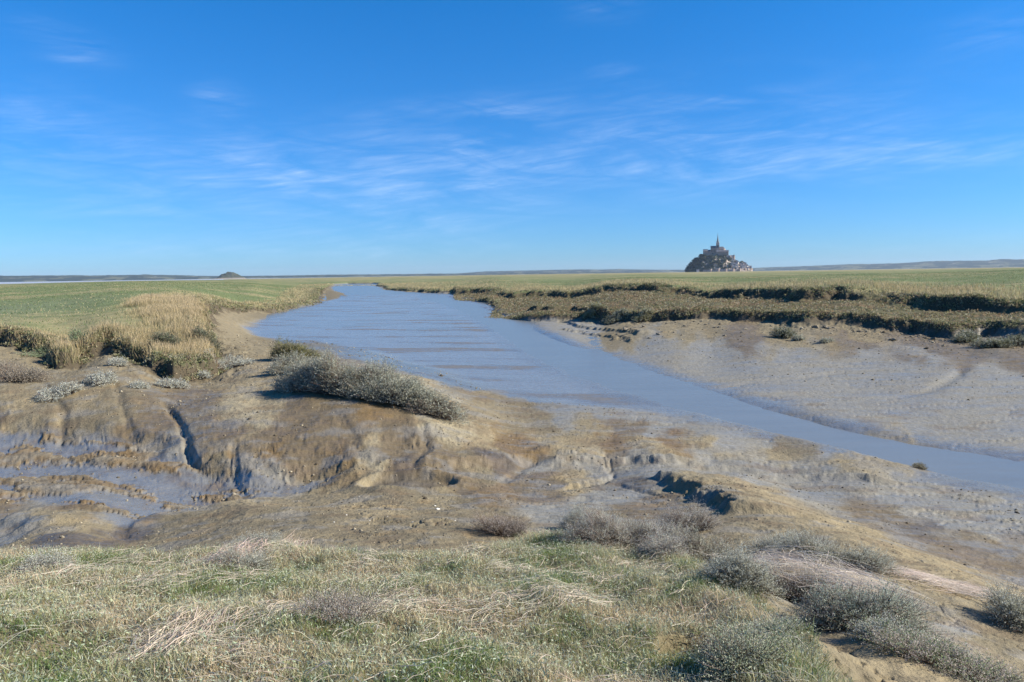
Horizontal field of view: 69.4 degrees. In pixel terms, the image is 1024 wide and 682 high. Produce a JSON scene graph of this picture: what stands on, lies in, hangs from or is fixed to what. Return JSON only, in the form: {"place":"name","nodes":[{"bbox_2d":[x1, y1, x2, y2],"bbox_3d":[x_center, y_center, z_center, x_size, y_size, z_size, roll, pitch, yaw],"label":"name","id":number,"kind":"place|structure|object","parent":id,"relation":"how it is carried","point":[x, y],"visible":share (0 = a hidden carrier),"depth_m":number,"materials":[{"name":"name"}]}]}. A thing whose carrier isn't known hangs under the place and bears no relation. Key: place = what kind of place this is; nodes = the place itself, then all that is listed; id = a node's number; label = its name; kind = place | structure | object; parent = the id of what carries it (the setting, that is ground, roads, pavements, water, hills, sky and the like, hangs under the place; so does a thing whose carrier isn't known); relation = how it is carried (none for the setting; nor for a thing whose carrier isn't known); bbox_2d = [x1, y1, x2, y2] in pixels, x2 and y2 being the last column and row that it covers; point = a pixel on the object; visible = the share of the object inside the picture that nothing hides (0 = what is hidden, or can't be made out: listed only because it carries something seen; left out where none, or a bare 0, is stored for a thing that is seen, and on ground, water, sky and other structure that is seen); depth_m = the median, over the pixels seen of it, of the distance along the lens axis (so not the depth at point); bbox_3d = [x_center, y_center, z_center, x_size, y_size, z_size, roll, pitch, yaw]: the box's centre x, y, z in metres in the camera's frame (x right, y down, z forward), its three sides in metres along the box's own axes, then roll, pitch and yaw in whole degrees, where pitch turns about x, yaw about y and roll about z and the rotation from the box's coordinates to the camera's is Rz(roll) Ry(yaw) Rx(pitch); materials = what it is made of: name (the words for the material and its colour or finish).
{"place":"outdoors","nodes":[
{"label":"outdoors","id":0,"kind":"place"},
{"bbox_2d":[0,292,219,366],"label":"tall grass","id":1,"kind":"structure","parent":0,"point":[160,310],"depth_m":28.84,"materials":[{"name":"beige plant"}]},
{"bbox_2d":[0,276,383,283],"bbox_3d":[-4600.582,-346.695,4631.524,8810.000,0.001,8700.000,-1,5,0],"label":"sea","id":2,"kind":"structure","parent":0,"point":[122,280],"depth_m":3527.86,"materials":[{"name":"liquid"}]},
{"bbox_2d":[214,272,246,278],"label":"rocky islet","id":3,"kind":"object","parent":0,"point":[229,275],"visible":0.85,"depth_m":4798.73,"materials":[{"name":"grey stone"}]},
{"bbox_2d":[0,272,655,281],"bbox_3d":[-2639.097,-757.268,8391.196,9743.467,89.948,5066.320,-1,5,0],"label":"hills","id":4,"kind":"structure","parent":0,"point":[38,278],"depth_m":8024.08,"materials":[{"name":"grey"}]},
{"bbox_2d":[0,267,1023,681],"bbox_3d":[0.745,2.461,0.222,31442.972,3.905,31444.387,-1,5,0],"label":"ground","id":5,"kind":"structure","parent":0,"point":[934,407],"depth_m":15.27,"materials":[{"name":"soil"}]},
{"bbox_2d":[0,358,57,383],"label":"salt marsh shrub","id":6,"kind":"object","parent":5,"relation":"on","point":[16,374],"visible":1,"depth_m":20.24,"materials":[{"name":"grey plant"}]},
{"bbox_2d":[15,341,53,357],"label":"salt marsh shrub","id":7,"kind":"object","parent":5,"relation":"on","point":[40,353],"visible":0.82,"depth_m":25.77,"materials":[{"name":"green plant"}]},
{"bbox_2d":[11,543,82,574],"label":"salt marsh shrub","id":8,"kind":"object","parent":5,"relation":"on","point":[42,559],"visible":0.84,"depth_m":5.17,"materials":[{"name":"plant"}]},
{"bbox_2d":[29,377,83,402],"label":"salt marsh shrub","id":9,"kind":"object","parent":5,"relation":"on","point":[54,394],"visible":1,"depth_m":18.51,"materials":[{"name":"grey plant"}]},
{"bbox_2d":[67,327,90,341],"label":"salt marsh shrub","id":10,"kind":"object","parent":5,"relation":"on","point":[75,336],"visible":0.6,"depth_m":27.13,"materials":[{"name":"green plant"}]},
{"bbox_2d":[82,369,117,385],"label":"salt marsh shrub","id":11,"kind":"object","parent":5,"relation":"on","point":[99,378],"visible":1,"depth_m":19.43,"materials":[{"name":"grey plant"}]},
{"bbox_2d":[104,356,129,366],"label":"salt marsh shrub","id":12,"kind":"object","parent":5,"relation":"on","point":[117,362],"visible":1,"depth_m":22.90,"materials":[{"name":"grey plant"}]},
{"bbox_2d":[125,377,151,388],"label":"salt marsh shrub","id":13,"kind":"object","parent":5,"relation":"on","point":[140,385],"visible":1,"depth_m":19.21,"materials":[{"name":"grey plant"}]},
{"bbox_2d":[147,329,183,346],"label":"salt marsh shrub","id":14,"kind":"object","parent":5,"relation":"on","point":[167,337],"visible":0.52,"depth_m":25.95,"materials":[{"name":"green plant"}]},
{"bbox_2d":[150,375,192,388],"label":"salt marsh shrub","id":15,"kind":"object","parent":5,"relation":"on","point":[176,384],"visible":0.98,"depth_m":20.16,"materials":[{"name":"grey plant"}]},
{"bbox_2d":[93,600,251,659],"bbox_3d":[-1.513,1.373,3.504,0.576,0.170,0.712,0,5,12],"label":"straw swathe","id":16,"kind":"object","parent":5,"relation":"on","point":[184,636],"visible":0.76,"depth_m":3.47,"materials":[{"name":"beige plant"}]},
{"bbox_2d":[195,369,213,378],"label":"salt marsh shrub","id":17,"kind":"object","parent":5,"relation":"on","point":[203,374],"visible":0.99,"depth_m":23.00,"materials":[{"name":"grey plant"}]},
{"bbox_2d":[190,324,224,353],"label":"salt marsh shrub","id":18,"kind":"object","parent":5,"relation":"on","point":[201,331],"visible":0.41,"depth_m":28.56,"materials":[{"name":"green plant"}]},
{"bbox_2d":[203,348,257,369],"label":"salt marsh shrub","id":19,"kind":"object","parent":5,"relation":"on","point":[234,362],"visible":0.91,"depth_m":24.92,"materials":[{"name":"grey plant"}]},
{"bbox_2d":[208,535,278,575],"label":"salt marsh shrub","id":20,"kind":"object","parent":5,"relation":"on","point":[251,557],"visible":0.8,"depth_m":5.34,"materials":[{"name":"grey plant"}]},
{"bbox_2d":[195,531,313,566],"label":"shrub","id":21,"kind":"object","parent":5,"relation":"on","point":[243,547],"visible":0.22,"depth_m":5.86,"materials":[{"name":"grey plant"}]},
{"bbox_2d":[223,527,289,547],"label":"salt marsh shrub","id":22,"kind":"object","parent":5,"relation":"on","point":[259,536],"visible":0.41,"depth_m":7.83,"materials":[{"name":"plant"}]},
{"bbox_2d":[280,380,299,392],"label":"salt marsh shrub","id":23,"kind":"object","parent":5,"relation":"on","point":[290,389],"visible":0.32,"depth_m":18.39,"materials":[{"name":"grey plant"}]},
{"bbox_2d":[265,335,324,359],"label":"salt marsh shrub","id":24,"kind":"object","parent":5,"relation":"on","point":[280,348],"visible":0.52,"depth_m":25.79,"materials":[{"name":"green plant"}]},
{"bbox_2d":[267,350,340,374],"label":"salt marsh shrub","id":25,"kind":"object","parent":5,"relation":"on","point":[284,362],"visible":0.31,"depth_m":21.65,"materials":[{"name":"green plant"}]},
{"bbox_2d":[275,576,396,631],"bbox_3d":[-0.872,1.303,3.689,0.608,0.271,0.549,-1,5,0],"label":"salt marsh shrub","id":26,"kind":"object","parent":5,"relation":"on","point":[332,611],"visible":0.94,"depth_m":3.69,"materials":[{"name":"grey plant"}]},
{"bbox_2d":[266,341,476,425],"bbox_3d":[-3.541,0.899,17.646,6.101,1.788,1.694,2,6,25],"label":"salt marsh shrub","id":27,"kind":"object","parent":5,"relation":"on","point":[328,375],"visible":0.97,"depth_m":17.52,"materials":[{"name":"grey plant"}]},
{"bbox_2d":[0,530,827,681],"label":"dead stems","id":28,"kind":"object","parent":5,"relation":"on","point":[278,603],"visible":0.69,"depth_m":4.13,"materials":[{"name":"plant"}]},
{"bbox_2d":[0,525,861,681],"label":"bank turf","id":29,"kind":"structure","parent":5,"relation":"on","point":[313,574],"depth_m":3.81,"materials":[{"name":"green plant"}]},
{"bbox_2d":[403,393,471,420],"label":"salt marsh shrub","id":30,"kind":"object","parent":5,"relation":"on","point":[423,410],"visible":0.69,"depth_m":16.55,"materials":[{"name":"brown plant"}]},
{"bbox_2d":[463,508,533,536],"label":"salt marsh shrub","id":31,"kind":"object","parent":5,"relation":"on","point":[498,527],"visible":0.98,"depth_m":8.71,"materials":[{"name":"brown plant"}]},
{"bbox_2d":[0,281,1023,381],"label":"bank edge plants","id":32,"kind":"object","parent":5,"relation":"on","point":[173,357],"visible":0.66,"depth_m":45.49,"materials":[{"name":"green plant"}]},
{"bbox_2d":[0,269,1023,333],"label":"marsh turf","id":33,"kind":"structure","parent":5,"relation":"on","point":[509,282],"depth_m":121.13,"materials":[{"name":"green plant"}]},
{"bbox_2d":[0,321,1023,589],"bbox_3d":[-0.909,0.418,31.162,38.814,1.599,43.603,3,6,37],"label":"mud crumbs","id":34,"kind":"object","parent":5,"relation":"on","point":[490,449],"visible":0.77,"depth_m":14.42,"materials":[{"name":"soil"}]},
{"bbox_2d":[555,501,589,531],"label":"salt marsh shrub","id":35,"kind":"object","parent":5,"relation":"on","point":[571,515],"visible":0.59,"depth_m":9.32,"materials":[{"name":"grey plant"}]},
{"bbox_2d":[152,277,1023,308],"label":"bank grass","id":36,"kind":"structure","parent":5,"relation":"on","point":[903,287],"depth_m":79.83,"materials":[{"name":"green plant"}]},
{"bbox_2d":[582,301,610,318],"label":"salt marsh shrub","id":37,"kind":"object","parent":5,"relation":"on","point":[593,309],"visible":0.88,"depth_m":60.01,"materials":[{"name":"green plant"}]},
{"bbox_2d":[599,307,628,324],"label":"salt marsh shrub","id":38,"kind":"object","parent":5,"relation":"on","point":[615,316],"visible":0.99,"depth_m":55.85,"materials":[{"name":"green plant"}]},
{"bbox_2d":[597,507,644,528],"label":"salt marsh shrub","id":39,"kind":"object","parent":5,"relation":"on","point":[619,519],"visible":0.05,"depth_m":7.16,"materials":[{"name":"grey plant"}]},
{"bbox_2d":[555,500,712,548],"bbox_3d":[1.115,1.719,6.743,1.478,0.613,0.707,-1,5,0],"label":"salt marsh shrub","id":40,"kind":"object","parent":5,"relation":"on","point":[602,529],"visible":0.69,"depth_m":6.69,"materials":[{"name":"grey plant"}]},
{"bbox_2d":[631,307,653,321],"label":"salt marsh shrub","id":41,"kind":"object","parent":5,"relation":"on","point":[642,316],"visible":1,"depth_m":53.43,"materials":[{"name":"green plant"}]},
{"bbox_2d":[632,524,705,561],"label":"salt marsh shrub","id":42,"kind":"object","parent":5,"relation":"on","point":[667,542],"visible":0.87,"depth_m":6.19,"materials":[{"name":"grey plant"}]},
{"bbox_2d":[653,496,725,534],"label":"salt marsh shrub","id":43,"kind":"object","parent":5,"relation":"on","point":[698,519],"visible":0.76,"depth_m":8.47,"materials":[{"name":"grey plant"}]},
{"bbox_2d":[649,518,774,568],"bbox_3d":[1.729,1.768,6.398,1.204,0.457,0.662,2,6,29],"label":"salt marsh shrub","id":44,"kind":"object","parent":5,"relation":"on","point":[699,543],"visible":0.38,"depth_m":6.39,"materials":[{"name":"grey plant"}]},
{"bbox_2d":[453,284,1023,329],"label":"terrace plants","id":45,"kind":"object","parent":5,"relation":"on","point":[626,293],"visible":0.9,"depth_m":60.90,"materials":[{"name":"green plant"}]},
{"bbox_2d":[695,535,793,605],"bbox_3d":[1.490,1.471,4.846,0.624,0.415,0.543,-1,5,0],"label":"salt marsh shrub","id":46,"kind":"object","parent":5,"relation":"on","point":[739,568],"visible":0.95,"depth_m":4.78,"materials":[{"name":"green plant"}]},
{"bbox_2d":[675,598,818,681],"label":"salt marsh shrub","id":47,"kind":"object","parent":5,"relation":"on","point":[739,646],"visible":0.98,"depth_m":2.99,"materials":[{"name":"green plant"}]},
{"bbox_2d":[739,525,798,552],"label":"salt marsh shrub","id":48,"kind":"object","parent":5,"relation":"on","point":[755,543],"visible":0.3,"depth_m":7.05,"materials":[{"name":"grey plant"}]},
{"bbox_2d":[767,324,797,338],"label":"salt marsh shrub","id":49,"kind":"object","parent":5,"relation":"on","point":[782,333],"visible":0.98,"depth_m":39.31,"materials":[{"name":"green plant"}]},
{"bbox_2d":[741,605,824,660],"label":"salt marsh shrub","id":50,"kind":"object","parent":5,"relation":"on","point":[781,621],"visible":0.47,"depth_m":3.45,"materials":[{"name":"grey plant"}]},
{"bbox_2d":[789,333,805,340],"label":"salt marsh shrub","id":51,"kind":"object","parent":5,"relation":"on","point":[797,338],"visible":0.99,"depth_m":37.90,"materials":[{"name":"green plant"}]},
{"bbox_2d":[753,553,867,602],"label":"salt marsh shrub","id":52,"kind":"object","parent":5,"relation":"on","point":[794,593],"visible":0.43,"depth_m":5.24,"materials":[{"name":"grey plant"}]},
{"bbox_2d":[695,544,932,606],"bbox_3d":[2.211,1.693,5.509,1.304,0.450,1.758,-3,6,-24],"label":"straw swathe","id":53,"kind":"object","parent":5,"relation":"on","point":[801,563],"visible":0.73,"depth_m":5.45,"materials":[{"name":"beige plant"}]},
{"bbox_2d":[818,337,834,342],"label":"salt marsh shrub","id":54,"kind":"object","parent":5,"relation":"on","point":[826,339],"visible":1,"depth_m":36.38,"materials":[{"name":"green plant"}]},
{"bbox_2d":[754,518,908,576],"bbox_3d":[2.707,1.740,6.355,1.288,0.462,0.568,0,5,5],"label":"salt marsh shrub","id":55,"kind":"object","parent":5,"relation":"on","point":[863,557],"visible":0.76,"depth_m":6.29,"materials":[{"name":"grey plant"}]},
{"bbox_2d":[782,554,954,637],"bbox_3d":[2.069,1.534,4.362,1.028,0.495,0.617,-1,5,0],"label":"salt marsh shrub","id":56,"kind":"object","parent":5,"relation":"on","point":[835,612],"visible":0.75,"depth_m":4.33,"materials":[{"name":"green plant"}]},
{"bbox_2d":[830,609,970,660],"bbox_3d":[2.066,1.571,3.939,0.685,0.269,0.441,2,6,27],"label":"salt marsh shrub","id":57,"kind":"object","parent":5,"relation":"on","point":[870,625],"visible":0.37,"depth_m":3.96,"materials":[{"name":"grey plant"}]},
{"bbox_2d":[912,461,926,470],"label":"salt marsh shrub","id":58,"kind":"object","parent":5,"relation":"on","point":[918,465],"visible":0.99,"depth_m":14.86,"materials":[{"name":"green plant"}]},
{"bbox_2d":[857,562,1003,601],"bbox_3d":[3.527,2.046,6.260,1.346,0.339,0.855,0,5,13],"label":"straw swathe","id":59,"kind":"object","parent":5,"relation":"on","point":[923,576],"visible":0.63,"depth_m":6.16,"materials":[{"name":"beige plant"}]},
{"bbox_2d":[859,610,1023,681],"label":"salt marsh shrub","id":60,"kind":"object","parent":5,"relation":"on","point":[974,669],"visible":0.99,"depth_m":3.69,"materials":[{"name":"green plant"}]},
{"bbox_2d":[949,329,983,342],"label":"salt marsh shrub","id":61,"kind":"object","parent":5,"relation":"on","point":[965,337],"visible":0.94,"depth_m":35.95,"materials":[{"name":"green plant"}]},
{"bbox_2d":[966,333,1023,348],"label":"salt marsh shrub","id":62,"kind":"object","parent":5,"relation":"on","point":[1013,340],"visible":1,"depth_m":32.86,"materials":[{"name":"green plant"}]},
{"bbox_2d":[972,577,1023,631],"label":"salt marsh shrub","id":63,"kind":"object","parent":5,"relation":"on","point":[1010,608],"visible":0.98,"depth_m":5.32,"materials":[{"name":"grey plant"}]},
{"bbox_2d":[0,0,1023,275],"label":"sky","id":64,"kind":"structure","parent":0,"point":[138,137],"materials":[{"name":"blue"}]},
{"bbox_2d":[260,284,1023,488],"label":"river","id":65,"kind":"structure","parent":0,"point":[602,368],"depth_m":25.20,"materials":[{"name":"liquid"}]},
{"bbox_2d":[686,253,750,271],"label":"rocky island","id":66,"kind":"structure","parent":0,"point":[706,263],"depth_m":3060.26,"materials":[{"name":"grey stone"}]},
{"bbox_2d":[711,236,724,253],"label":"abbey church","id":67,"kind":"structure","parent":66,"relation":"on","point":[714,249],"depth_m":3118.50,"materials":[{"name":"stone"}]},
{"bbox_2d":[716,250,728,254],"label":"abbey lodging","id":68,"kind":"structure","parent":66,"relation":"on","point":[722,252],"depth_m":3091.32,"materials":[{"name":"stone"}]},
{"bbox_2d":[703,268,752,271],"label":"rampart","id":69,"kind":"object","parent":66,"relation":"on","point":[724,270],"visible":0.64,"depth_m":3015.90,"materials":[{"name":"stone"}]},
{"bbox_2d":[470,259,1023,272],"bbox_3d":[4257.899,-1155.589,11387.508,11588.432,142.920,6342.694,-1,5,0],"label":"hills","id":70,"kind":"structure","parent":0,"point":[974,264],"depth_m":10937.11,"materials":[{"name":"grey"}]}
]}

